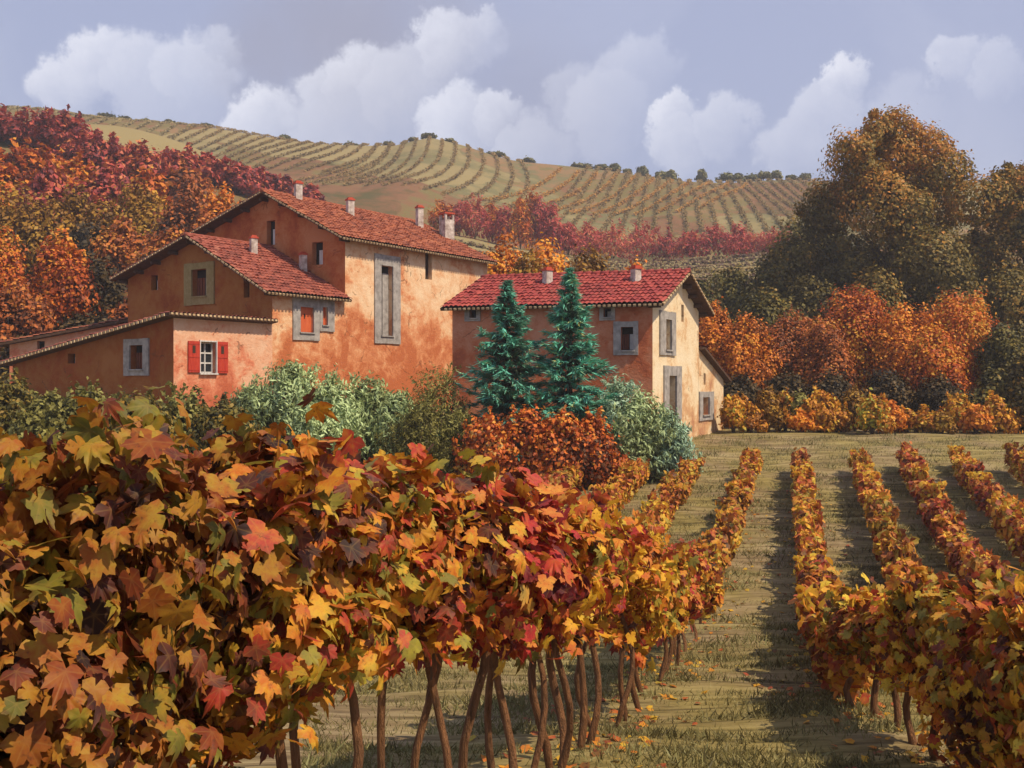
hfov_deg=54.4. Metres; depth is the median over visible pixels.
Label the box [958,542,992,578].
grape vine
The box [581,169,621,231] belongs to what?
vine row
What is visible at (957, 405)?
autumn shrub
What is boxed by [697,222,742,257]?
red tree
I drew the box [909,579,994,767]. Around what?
grape vine
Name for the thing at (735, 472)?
grape vine
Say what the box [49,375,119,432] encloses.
olive shrub
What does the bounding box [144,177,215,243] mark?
autumn tree
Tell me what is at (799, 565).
grape vine
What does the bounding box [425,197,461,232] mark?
red tree
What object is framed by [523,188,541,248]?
red tree
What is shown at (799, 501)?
grape vine
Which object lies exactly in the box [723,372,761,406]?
dark shrub
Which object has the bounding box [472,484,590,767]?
grape vine
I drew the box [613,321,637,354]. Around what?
window
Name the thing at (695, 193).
vine row
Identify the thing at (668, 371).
door
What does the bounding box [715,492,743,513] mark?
grape vine
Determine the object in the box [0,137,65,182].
autumn tree
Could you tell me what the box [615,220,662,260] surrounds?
red tree
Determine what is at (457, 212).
red tree
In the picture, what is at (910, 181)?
oak tree
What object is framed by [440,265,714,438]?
cottage
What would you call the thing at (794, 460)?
grape vine
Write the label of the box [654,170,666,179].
hilltop tree
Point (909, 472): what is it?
grape vine
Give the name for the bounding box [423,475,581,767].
grape vine
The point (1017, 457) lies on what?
grape vine
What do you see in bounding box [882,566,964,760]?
grape vine
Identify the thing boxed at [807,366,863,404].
dark shrub
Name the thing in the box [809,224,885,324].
brown tree
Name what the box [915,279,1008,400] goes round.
autumn tree
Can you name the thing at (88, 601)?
grape vine
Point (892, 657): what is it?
grape vine
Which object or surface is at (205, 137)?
vine row
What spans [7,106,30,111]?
vine row
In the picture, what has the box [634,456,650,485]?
grape vine
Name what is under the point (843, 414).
autumn shrub
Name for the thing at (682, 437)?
sage shrub
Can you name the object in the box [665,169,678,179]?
hilltop tree
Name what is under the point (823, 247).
olive tree
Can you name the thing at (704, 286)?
olive tree
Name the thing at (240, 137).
vine row
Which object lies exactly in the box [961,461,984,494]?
grape vine
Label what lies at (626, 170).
hilltop tree
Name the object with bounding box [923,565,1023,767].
grape vine
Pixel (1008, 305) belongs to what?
brown tree
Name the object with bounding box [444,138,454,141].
hilltop tree
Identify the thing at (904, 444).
grape vine
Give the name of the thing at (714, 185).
vine row
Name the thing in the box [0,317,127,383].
shed
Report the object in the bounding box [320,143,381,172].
vine row
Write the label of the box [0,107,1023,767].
ground
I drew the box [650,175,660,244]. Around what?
vine row
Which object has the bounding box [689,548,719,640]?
grape vine
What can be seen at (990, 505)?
grape vine
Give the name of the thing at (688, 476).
grape vine
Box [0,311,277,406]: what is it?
annex
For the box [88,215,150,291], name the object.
autumn tree
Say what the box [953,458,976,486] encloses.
grape vine
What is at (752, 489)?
grape vine
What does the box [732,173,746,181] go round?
hilltop tree
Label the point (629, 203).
vine row
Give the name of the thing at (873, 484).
grape vine
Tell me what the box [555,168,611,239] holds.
vine row
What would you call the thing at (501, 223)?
red tree
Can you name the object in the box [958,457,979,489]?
grape vine
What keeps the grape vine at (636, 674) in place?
on the ground at (396, 199)
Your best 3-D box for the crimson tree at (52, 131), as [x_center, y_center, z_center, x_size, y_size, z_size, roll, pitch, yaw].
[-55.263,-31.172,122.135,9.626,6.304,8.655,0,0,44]
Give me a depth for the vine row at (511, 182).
223.79 m
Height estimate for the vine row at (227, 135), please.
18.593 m
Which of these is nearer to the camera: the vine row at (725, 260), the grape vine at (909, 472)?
the grape vine at (909, 472)
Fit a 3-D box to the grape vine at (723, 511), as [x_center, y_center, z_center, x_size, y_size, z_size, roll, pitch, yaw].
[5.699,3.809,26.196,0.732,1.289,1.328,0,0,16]
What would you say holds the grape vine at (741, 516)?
on the ground at (396, 199)
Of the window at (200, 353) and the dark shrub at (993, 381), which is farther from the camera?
the dark shrub at (993, 381)
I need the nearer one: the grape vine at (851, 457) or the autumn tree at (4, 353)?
the grape vine at (851, 457)
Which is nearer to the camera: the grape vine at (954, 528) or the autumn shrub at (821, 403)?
the grape vine at (954, 528)
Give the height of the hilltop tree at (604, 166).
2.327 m
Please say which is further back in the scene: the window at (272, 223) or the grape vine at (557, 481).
the window at (272, 223)
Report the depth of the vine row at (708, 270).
137.57 m
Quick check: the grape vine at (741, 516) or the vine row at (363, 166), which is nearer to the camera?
the grape vine at (741, 516)
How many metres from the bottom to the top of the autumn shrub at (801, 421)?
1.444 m
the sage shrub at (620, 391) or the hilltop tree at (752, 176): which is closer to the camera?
the sage shrub at (620, 391)
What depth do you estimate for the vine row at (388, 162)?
228.84 m
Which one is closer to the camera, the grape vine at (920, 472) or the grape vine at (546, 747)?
the grape vine at (546, 747)
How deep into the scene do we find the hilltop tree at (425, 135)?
261.15 m
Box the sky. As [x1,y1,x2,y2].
[0,0,1023,182]
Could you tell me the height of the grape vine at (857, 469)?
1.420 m
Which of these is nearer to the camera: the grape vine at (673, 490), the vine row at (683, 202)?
the grape vine at (673, 490)
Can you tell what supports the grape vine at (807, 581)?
on the ground at (396, 199)
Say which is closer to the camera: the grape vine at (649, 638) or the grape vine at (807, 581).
the grape vine at (649, 638)
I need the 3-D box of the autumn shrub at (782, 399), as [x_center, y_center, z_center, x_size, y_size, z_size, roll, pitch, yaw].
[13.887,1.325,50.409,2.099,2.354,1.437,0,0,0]
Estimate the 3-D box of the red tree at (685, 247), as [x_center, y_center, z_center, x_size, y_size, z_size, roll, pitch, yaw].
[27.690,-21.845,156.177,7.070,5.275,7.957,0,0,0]
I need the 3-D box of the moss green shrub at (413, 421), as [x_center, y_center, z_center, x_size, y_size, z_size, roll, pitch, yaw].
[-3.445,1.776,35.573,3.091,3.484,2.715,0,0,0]
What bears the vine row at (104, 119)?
on the ground at (396, 199)
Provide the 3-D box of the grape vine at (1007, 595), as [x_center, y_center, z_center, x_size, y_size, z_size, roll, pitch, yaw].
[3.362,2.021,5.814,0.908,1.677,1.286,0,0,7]
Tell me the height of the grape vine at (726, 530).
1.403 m
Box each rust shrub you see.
[449,406,521,480]
[500,404,556,477]
[524,404,595,489]
[558,406,629,488]
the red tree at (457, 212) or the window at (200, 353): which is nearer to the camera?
the window at (200, 353)
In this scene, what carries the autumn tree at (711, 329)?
on the ground at (396, 199)
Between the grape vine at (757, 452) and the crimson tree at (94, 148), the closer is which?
the grape vine at (757, 452)
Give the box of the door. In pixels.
[663,365,681,419]
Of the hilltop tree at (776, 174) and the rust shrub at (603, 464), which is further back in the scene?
the hilltop tree at (776, 174)
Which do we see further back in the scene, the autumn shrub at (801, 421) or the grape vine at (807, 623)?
the autumn shrub at (801, 421)
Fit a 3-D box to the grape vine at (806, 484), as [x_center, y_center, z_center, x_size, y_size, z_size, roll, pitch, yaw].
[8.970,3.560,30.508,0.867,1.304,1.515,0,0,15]
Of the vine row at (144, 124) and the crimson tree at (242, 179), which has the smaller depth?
the crimson tree at (242, 179)
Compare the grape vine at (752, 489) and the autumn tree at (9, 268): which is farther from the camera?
the autumn tree at (9, 268)
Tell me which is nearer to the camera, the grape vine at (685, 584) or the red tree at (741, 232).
the grape vine at (685, 584)
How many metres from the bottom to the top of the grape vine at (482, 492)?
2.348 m
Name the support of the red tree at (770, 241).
on the ground at (396, 199)
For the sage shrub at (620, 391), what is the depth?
37.74 m
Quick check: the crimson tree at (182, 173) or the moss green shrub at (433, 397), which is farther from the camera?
the crimson tree at (182, 173)
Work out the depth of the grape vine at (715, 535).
22.13 m
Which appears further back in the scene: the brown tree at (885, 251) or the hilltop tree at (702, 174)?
the hilltop tree at (702, 174)
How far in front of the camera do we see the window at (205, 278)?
49.32 m
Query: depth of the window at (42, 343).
53.67 m
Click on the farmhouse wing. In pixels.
(252, 276)
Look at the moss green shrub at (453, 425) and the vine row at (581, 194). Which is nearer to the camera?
the moss green shrub at (453, 425)
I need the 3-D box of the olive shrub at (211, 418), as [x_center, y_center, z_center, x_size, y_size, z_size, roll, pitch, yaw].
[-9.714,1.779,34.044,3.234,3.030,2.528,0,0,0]
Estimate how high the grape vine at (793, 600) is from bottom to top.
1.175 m
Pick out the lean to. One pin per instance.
(713, 376)
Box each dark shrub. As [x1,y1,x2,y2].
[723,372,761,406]
[753,363,816,426]
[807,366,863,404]
[862,361,921,411]
[906,369,974,423]
[955,365,1022,415]
[1004,350,1023,414]
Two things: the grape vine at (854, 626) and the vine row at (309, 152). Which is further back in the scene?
the vine row at (309, 152)
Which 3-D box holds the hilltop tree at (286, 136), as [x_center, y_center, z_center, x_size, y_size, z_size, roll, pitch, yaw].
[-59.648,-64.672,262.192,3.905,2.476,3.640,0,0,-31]
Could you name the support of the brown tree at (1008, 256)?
on the ground at (396, 199)
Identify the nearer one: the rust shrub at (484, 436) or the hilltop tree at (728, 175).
the rust shrub at (484, 436)
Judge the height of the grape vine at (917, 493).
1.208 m
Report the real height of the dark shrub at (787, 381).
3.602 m
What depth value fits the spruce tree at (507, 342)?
37.58 m
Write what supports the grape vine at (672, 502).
on the ground at (396, 199)
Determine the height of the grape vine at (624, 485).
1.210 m
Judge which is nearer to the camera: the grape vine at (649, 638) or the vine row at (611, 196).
the grape vine at (649, 638)
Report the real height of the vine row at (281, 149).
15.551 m
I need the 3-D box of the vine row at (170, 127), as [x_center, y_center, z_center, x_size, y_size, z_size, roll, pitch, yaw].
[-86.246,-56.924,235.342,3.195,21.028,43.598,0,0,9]
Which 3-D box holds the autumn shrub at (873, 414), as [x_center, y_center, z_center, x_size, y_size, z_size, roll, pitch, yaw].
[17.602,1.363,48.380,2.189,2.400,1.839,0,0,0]
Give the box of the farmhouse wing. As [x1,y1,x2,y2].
[109,232,351,395]
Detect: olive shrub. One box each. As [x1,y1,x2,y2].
[0,367,39,449]
[2,386,77,449]
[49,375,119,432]
[103,384,185,448]
[156,380,212,448]
[179,392,264,453]
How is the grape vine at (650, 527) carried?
on the ground at (396, 199)
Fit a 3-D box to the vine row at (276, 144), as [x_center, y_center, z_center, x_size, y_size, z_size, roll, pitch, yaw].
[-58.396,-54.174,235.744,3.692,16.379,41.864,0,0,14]
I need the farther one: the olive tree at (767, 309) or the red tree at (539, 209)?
the red tree at (539, 209)
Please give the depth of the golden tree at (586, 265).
61.69 m
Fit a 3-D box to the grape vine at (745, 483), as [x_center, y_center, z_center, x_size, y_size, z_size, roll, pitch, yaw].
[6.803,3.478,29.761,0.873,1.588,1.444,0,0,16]
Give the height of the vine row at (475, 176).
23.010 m
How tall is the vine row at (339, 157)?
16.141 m
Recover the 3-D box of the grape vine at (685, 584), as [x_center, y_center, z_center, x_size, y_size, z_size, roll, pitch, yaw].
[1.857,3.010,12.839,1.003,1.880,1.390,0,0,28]
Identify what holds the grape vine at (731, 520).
on the ground at (396, 199)
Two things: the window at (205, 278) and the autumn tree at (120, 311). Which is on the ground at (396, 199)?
the autumn tree at (120, 311)
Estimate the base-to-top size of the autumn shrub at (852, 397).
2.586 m
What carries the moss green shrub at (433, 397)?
on the ground at (396, 199)
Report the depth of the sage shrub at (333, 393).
36.04 m
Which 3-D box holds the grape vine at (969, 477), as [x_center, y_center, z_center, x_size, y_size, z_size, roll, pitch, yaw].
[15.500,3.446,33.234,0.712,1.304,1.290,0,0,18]
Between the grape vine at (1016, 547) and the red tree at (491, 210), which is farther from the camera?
the red tree at (491, 210)
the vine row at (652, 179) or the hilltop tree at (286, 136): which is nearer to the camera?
the vine row at (652, 179)
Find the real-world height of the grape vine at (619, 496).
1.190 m
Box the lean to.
[699,345,730,434]
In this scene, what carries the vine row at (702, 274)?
on the ground at (396, 199)
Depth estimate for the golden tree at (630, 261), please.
61.79 m
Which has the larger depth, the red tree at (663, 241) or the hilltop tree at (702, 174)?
the hilltop tree at (702, 174)
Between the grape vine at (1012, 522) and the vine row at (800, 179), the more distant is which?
the vine row at (800, 179)
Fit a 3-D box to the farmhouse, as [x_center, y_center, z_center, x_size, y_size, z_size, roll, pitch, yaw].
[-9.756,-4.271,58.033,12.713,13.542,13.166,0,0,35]
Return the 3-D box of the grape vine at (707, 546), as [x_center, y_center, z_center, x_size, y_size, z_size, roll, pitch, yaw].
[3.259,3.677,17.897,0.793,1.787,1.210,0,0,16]
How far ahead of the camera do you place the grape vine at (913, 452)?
36.83 m
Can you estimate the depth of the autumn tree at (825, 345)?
54.42 m
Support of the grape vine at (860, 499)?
on the ground at (396, 199)
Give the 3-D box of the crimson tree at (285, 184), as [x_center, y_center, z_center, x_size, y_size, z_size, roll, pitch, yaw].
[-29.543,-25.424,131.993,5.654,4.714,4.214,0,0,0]
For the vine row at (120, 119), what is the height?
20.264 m
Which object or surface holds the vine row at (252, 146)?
on the ground at (396, 199)
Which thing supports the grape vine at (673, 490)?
on the ground at (396, 199)
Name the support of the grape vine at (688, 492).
on the ground at (396, 199)
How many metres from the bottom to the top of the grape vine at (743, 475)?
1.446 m
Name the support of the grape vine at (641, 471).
on the ground at (396, 199)
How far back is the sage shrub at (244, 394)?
38.62 m
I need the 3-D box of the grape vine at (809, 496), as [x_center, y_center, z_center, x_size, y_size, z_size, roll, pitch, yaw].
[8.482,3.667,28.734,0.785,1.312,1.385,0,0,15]
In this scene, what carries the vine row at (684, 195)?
on the ground at (396, 199)
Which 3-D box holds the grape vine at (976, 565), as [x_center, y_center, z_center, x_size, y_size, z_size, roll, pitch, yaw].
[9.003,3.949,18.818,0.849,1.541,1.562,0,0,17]
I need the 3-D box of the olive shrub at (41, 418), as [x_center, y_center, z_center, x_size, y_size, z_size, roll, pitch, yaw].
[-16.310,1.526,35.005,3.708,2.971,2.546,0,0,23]
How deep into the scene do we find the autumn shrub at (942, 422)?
48.38 m
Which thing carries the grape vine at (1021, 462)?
on the ground at (396, 199)
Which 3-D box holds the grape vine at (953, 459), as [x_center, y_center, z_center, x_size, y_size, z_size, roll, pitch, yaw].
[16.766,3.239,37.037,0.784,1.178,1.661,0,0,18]
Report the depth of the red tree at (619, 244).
159.47 m
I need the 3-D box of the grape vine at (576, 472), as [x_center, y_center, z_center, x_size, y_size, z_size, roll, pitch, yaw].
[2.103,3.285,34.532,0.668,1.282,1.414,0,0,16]
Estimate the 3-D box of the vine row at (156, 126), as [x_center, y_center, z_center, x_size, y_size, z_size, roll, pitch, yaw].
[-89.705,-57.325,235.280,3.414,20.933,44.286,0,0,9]
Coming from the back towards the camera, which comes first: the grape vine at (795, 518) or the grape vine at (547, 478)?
the grape vine at (547, 478)
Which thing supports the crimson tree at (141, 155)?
on the ground at (396, 199)
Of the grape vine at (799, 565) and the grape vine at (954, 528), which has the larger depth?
the grape vine at (954, 528)
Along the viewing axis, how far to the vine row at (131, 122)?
247.44 m
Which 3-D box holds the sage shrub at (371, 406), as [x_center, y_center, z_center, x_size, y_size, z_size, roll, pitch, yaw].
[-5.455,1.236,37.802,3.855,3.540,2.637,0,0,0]
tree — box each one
[0,103,38,143]
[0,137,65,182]
[0,158,34,233]
[0,179,56,300]
[0,221,44,374]
[0,273,59,360]
[0,333,30,378]
[8,218,107,327]
[15,159,87,240]
[21,104,100,149]
[27,173,129,264]
[41,151,96,204]
[49,126,139,170]
[52,309,114,329]
[56,220,108,302]
[73,155,132,226]
[73,252,127,318]
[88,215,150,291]
[90,174,171,239]
[95,111,115,116]
[106,135,173,177]
[106,290,127,319]
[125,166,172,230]
[126,217,192,264]
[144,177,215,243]
[152,142,213,177]
[165,157,218,212]
[191,148,234,183]
[198,181,240,223]
[211,160,264,195]
[253,166,281,189]
[274,174,305,196]
[279,134,290,139]
[302,182,325,200]
[420,132,437,138]
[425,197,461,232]
[434,280,585,471]
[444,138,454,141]
[449,200,475,236]
[455,192,495,238]
[482,202,507,240]
[482,228,521,274]
[484,203,528,245]
[486,150,506,156]
[506,245,545,273]
[508,194,534,249]
[517,267,643,476]
[522,155,535,162]
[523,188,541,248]
[523,232,568,272]
[528,191,551,249]
[539,201,569,253]
[550,219,587,254]
[560,241,616,271]
[566,218,606,255]
[571,162,582,167]
[580,163,592,168]
[587,218,647,259]
[593,164,609,169]
[609,163,620,171]
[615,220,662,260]
[622,168,632,173]
[622,255,646,269]
[635,165,648,175]
[645,226,685,261]
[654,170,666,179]
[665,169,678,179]
[665,229,711,258]
[694,168,707,181]
[696,276,734,337]
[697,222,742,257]
[699,293,735,363]
[708,262,773,325]
[712,310,785,394]
[714,171,735,181]
[725,221,755,256]
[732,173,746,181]
[733,281,806,336]
[736,230,776,255]
[742,247,817,318]
[744,172,760,180]
[750,209,822,322]
[756,103,1015,326]
[757,170,773,180]
[758,225,800,252]
[762,307,815,392]
[771,170,782,178]
[782,313,858,393]
[785,174,797,179]
[792,188,848,315]
[798,173,813,179]
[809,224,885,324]
[814,283,905,391]
[842,259,914,353]
[855,228,941,307]
[859,293,946,389]
[898,318,972,404]
[913,260,989,371]
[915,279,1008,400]
[950,160,1023,314]
[967,319,1023,386]
[968,219,1022,324]
[969,267,1023,369]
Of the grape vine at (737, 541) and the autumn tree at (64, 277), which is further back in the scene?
the autumn tree at (64, 277)
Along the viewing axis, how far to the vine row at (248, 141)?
238.65 m
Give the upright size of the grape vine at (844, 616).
1.495 m
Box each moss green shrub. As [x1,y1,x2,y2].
[374,394,453,473]
[404,361,473,465]
[437,403,478,473]
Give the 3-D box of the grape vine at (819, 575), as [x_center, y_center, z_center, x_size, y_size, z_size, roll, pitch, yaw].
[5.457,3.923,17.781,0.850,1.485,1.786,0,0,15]
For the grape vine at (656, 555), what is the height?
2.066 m
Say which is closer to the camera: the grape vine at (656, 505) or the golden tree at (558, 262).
the grape vine at (656, 505)
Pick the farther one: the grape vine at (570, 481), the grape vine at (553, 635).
the grape vine at (570, 481)
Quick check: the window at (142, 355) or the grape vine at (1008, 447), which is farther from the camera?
the window at (142, 355)
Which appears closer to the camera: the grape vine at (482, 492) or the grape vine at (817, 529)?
the grape vine at (482, 492)
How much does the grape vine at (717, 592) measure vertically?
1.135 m
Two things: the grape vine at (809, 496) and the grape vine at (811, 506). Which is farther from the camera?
the grape vine at (809, 496)
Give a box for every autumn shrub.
[717,391,748,432]
[743,401,769,432]
[755,384,787,432]
[771,387,799,430]
[784,389,816,430]
[784,406,825,431]
[800,385,840,432]
[826,400,854,431]
[839,383,868,431]
[850,387,895,433]
[875,395,911,432]
[900,405,918,431]
[903,404,944,432]
[924,411,958,434]
[942,391,972,430]
[956,403,996,433]
[981,389,1022,433]
[999,401,1023,431]
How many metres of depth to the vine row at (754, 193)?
219.47 m
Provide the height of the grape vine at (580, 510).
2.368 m
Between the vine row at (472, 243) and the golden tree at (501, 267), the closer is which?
the golden tree at (501, 267)
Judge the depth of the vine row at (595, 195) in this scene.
225.00 m
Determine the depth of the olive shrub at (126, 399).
33.88 m
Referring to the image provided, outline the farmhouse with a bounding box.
[189,180,497,410]
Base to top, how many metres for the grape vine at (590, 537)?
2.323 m
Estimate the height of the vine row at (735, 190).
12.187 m
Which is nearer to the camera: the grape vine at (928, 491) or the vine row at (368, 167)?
the grape vine at (928, 491)
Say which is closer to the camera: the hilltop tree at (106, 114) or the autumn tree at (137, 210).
the autumn tree at (137, 210)
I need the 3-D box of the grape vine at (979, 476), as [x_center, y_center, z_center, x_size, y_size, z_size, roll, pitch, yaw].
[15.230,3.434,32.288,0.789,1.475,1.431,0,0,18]
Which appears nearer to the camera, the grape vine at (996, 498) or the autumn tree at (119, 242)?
the grape vine at (996, 498)
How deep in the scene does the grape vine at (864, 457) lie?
36.11 m
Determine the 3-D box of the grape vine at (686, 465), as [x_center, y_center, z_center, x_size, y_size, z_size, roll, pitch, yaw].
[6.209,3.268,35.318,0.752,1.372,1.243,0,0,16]
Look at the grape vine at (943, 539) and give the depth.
23.60 m
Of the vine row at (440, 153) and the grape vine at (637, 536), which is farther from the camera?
the vine row at (440, 153)
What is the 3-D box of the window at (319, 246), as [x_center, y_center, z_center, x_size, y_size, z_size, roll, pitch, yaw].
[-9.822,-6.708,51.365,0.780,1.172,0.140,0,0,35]
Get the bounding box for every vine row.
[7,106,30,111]
[12,107,44,116]
[80,115,105,122]
[93,117,119,123]
[107,117,132,124]
[120,119,146,126]
[134,120,160,129]
[145,121,174,132]
[158,121,186,135]
[167,124,208,137]
[170,123,201,139]
[175,125,221,141]
[189,127,235,145]
[196,129,247,149]
[205,131,261,152]
[214,134,274,156]
[222,136,289,157]
[229,138,300,163]
[242,140,313,164]
[251,141,328,168]
[268,142,342,168]
[284,142,354,170]
[293,143,383,181]
[302,142,392,184]
[303,143,369,172]
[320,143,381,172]
[322,140,403,184]
[337,143,394,173]
[342,137,418,185]
[356,140,407,175]
[362,135,431,185]
[380,138,444,185]
[401,141,457,185]
[421,143,471,189]
[441,148,486,195]
[454,238,883,262]
[462,151,500,200]
[470,247,867,266]
[482,156,514,208]
[483,166,562,200]
[496,260,768,270]
[496,266,758,272]
[502,158,530,213]
[504,169,580,205]
[541,166,601,238]
[543,171,598,205]
[554,165,591,208]
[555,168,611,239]
[556,172,617,209]
[569,174,635,213]
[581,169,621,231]
[591,176,654,215]
[599,171,630,233]
[614,172,641,240]
[614,179,673,215]
[632,173,651,241]
[633,180,691,215]
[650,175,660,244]
[655,181,710,213]
[666,177,674,239]
[674,181,729,212]
[676,177,690,249]
[687,178,709,251]
[693,272,755,277]
[695,277,753,282]
[696,179,728,254]
[698,182,747,207]
[707,179,742,251]
[716,179,766,252]
[726,179,772,235]
[736,179,787,234]
[745,179,799,226]
[755,178,796,210]
[766,178,854,242]
[775,178,878,243]
[785,178,885,236]
[795,177,883,221]
[805,178,933,241]
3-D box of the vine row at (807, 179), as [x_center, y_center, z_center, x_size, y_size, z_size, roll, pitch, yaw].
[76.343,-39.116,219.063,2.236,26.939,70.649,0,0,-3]
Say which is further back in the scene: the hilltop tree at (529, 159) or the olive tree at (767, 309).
the hilltop tree at (529, 159)
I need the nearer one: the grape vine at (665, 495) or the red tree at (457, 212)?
the grape vine at (665, 495)
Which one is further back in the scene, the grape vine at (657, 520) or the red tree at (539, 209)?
the red tree at (539, 209)
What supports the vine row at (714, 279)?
on the ground at (396, 199)
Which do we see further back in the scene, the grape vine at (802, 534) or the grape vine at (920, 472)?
the grape vine at (920, 472)
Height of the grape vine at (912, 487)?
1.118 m
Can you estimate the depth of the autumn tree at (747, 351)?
55.42 m
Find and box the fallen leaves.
[469,487,995,767]
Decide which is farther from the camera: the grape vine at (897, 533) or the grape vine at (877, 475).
the grape vine at (877, 475)
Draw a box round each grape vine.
[0,386,241,767]
[0,396,164,767]
[0,413,366,767]
[167,387,421,767]
[185,424,449,767]
[280,442,462,767]
[343,448,499,767]
[379,467,539,767]
[396,467,553,767]
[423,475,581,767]
[466,483,585,767]
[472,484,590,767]
[499,486,614,767]
[527,489,607,767]
[528,491,621,767]
[540,473,554,486]
[543,508,624,764]
[551,469,575,488]
[553,472,567,482]
[553,476,561,494]
[562,520,630,750]
[563,461,583,488]
[574,515,653,734]
[584,516,643,744]
[588,483,614,512]
[589,526,676,727]
[600,484,618,515]
[601,483,623,513]
[607,478,630,510]
[609,470,637,504]
[609,554,672,695]
[612,542,664,721]
[618,461,640,499]
[623,457,645,495]
[625,549,680,710]
[629,459,648,488]
[629,520,647,541]
[630,519,653,535]
[632,508,657,535]
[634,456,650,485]
[638,510,661,536]
[640,498,671,540]
[647,487,670,533]
[653,542,700,681]
[654,542,697,671]
[656,481,682,521]
[658,469,680,509]
[663,470,687,507]
[664,542,709,665]
[669,496,678,526]
[672,549,693,650]
[673,554,704,658]
[676,471,693,486]
[677,456,697,470]
[677,538,716,631]
[679,467,698,489]
[679,477,691,505]
[681,546,709,651]
[684,455,705,475]
[687,538,720,623]
[689,456,699,479]
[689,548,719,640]
[697,537,724,586]
[699,566,724,617]
[701,523,733,546]
[703,529,730,553]
[714,505,742,535]
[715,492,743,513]
[715,509,741,566]
[716,521,742,553]
[719,548,730,578]
[721,503,746,536]
[724,475,753,494]
[727,486,753,515]
[730,469,751,480]
[732,472,754,492]
[736,470,756,506]
[738,453,757,472]
[739,459,757,479]
[740,467,755,479]
[742,447,762,478]
[742,447,763,473]
[787,587,811,656]
[789,455,813,473]
[790,447,807,462]
[790,464,813,477]
[790,467,815,492]
[790,479,818,498]
[791,452,810,459]
[791,509,818,534]
[792,480,816,502]
[792,489,814,506]
[792,498,819,524]
[792,500,823,516]
[792,547,832,582]
[793,509,825,542]
[793,523,825,555]
[793,561,842,611]
[794,511,824,536]
[795,525,821,556]
[795,536,827,575]
[795,551,831,586]
[795,569,851,689]
[795,582,839,648]
[796,554,826,581]
[796,580,837,649]
[796,581,812,660]
[796,611,843,696]
[812,619,871,705]
[815,576,884,708]
[829,573,897,717]
[839,589,913,730]
[847,447,866,467]
[850,452,866,468]
[851,451,872,469]
[852,460,874,493]
[852,462,873,493]
[856,469,876,488]
[857,460,872,464]
[857,467,881,483]
[857,473,883,492]
[857,486,876,504]
[861,592,925,744]
[863,489,872,526]
[864,498,893,517]
[865,488,891,512]
[866,504,900,535]
[867,512,891,539]
[872,511,896,531]
[872,531,885,579]
[876,526,919,580]
[880,534,918,566]
[881,556,922,578]
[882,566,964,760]
[885,559,919,587]
[892,450,911,466]
[896,569,948,579]
[898,452,928,485]
[899,441,912,450]
[899,446,918,482]
[899,462,910,492]
[901,566,946,580]
[902,463,924,480]
[908,477,935,505]
[909,483,920,514]
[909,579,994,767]
[910,462,929,480]
[911,484,921,511]
[917,480,947,511]
[920,498,953,537]
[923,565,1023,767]
[929,497,949,547]
[931,510,966,550]
[935,527,968,572]
[937,521,964,555]
[946,536,982,578]
[947,442,964,467]
[947,584,1023,767]
[950,451,971,462]
[952,456,971,470]
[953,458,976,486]
[955,547,979,575]
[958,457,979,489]
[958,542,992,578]
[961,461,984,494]
[962,551,1010,580]
[965,469,983,501]
[968,467,994,504]
[968,479,994,511]
[973,592,1023,766]
[977,484,1005,516]
[982,482,1005,519]
[986,496,995,529]
[990,490,1018,537]
[996,499,1023,540]
[996,568,1023,757]
[999,498,1023,550]
[1001,441,1023,475]
[1008,517,1023,562]
[1008,520,1023,566]
[1009,449,1023,479]
[1012,448,1023,482]
[1015,463,1023,486]
[1018,460,1023,476]
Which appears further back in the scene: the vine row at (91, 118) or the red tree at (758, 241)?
the vine row at (91, 118)
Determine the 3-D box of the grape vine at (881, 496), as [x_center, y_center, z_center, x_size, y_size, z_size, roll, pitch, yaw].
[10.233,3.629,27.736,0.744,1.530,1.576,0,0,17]
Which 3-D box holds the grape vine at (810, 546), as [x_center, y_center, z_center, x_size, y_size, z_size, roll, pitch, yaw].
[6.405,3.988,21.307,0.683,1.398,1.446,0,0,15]
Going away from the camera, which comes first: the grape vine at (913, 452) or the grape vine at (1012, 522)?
the grape vine at (1012, 522)
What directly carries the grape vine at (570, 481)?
on the ground at (396, 199)
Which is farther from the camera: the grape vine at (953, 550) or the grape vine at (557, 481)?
the grape vine at (557, 481)
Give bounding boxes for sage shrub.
[218,381,277,429]
[231,359,328,445]
[283,363,374,459]
[341,370,394,459]
[362,382,437,462]
[578,372,647,457]
[607,384,682,482]
[637,404,705,478]
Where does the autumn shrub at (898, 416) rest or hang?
on the ground at (396, 199)
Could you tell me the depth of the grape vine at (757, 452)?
37.05 m
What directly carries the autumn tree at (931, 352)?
on the ground at (396, 199)
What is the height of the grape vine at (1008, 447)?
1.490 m
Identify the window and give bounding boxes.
[40,341,44,348]
[123,338,148,375]
[184,261,214,305]
[188,340,227,374]
[271,221,274,244]
[292,297,319,340]
[316,243,322,264]
[320,299,334,331]
[374,253,400,343]
[425,253,427,278]
[464,305,480,321]
[599,307,614,320]
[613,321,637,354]
[659,310,675,355]
[699,391,713,420]
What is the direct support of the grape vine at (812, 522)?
on the ground at (396, 199)
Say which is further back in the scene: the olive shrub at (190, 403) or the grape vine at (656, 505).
the olive shrub at (190, 403)
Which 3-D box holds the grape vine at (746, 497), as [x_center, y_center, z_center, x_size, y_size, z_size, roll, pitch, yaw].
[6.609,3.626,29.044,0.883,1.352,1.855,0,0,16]
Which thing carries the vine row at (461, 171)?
on the ground at (396, 199)
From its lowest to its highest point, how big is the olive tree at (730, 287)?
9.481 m
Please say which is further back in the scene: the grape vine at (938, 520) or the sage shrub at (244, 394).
the sage shrub at (244, 394)
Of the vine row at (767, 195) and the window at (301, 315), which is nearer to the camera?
the window at (301, 315)

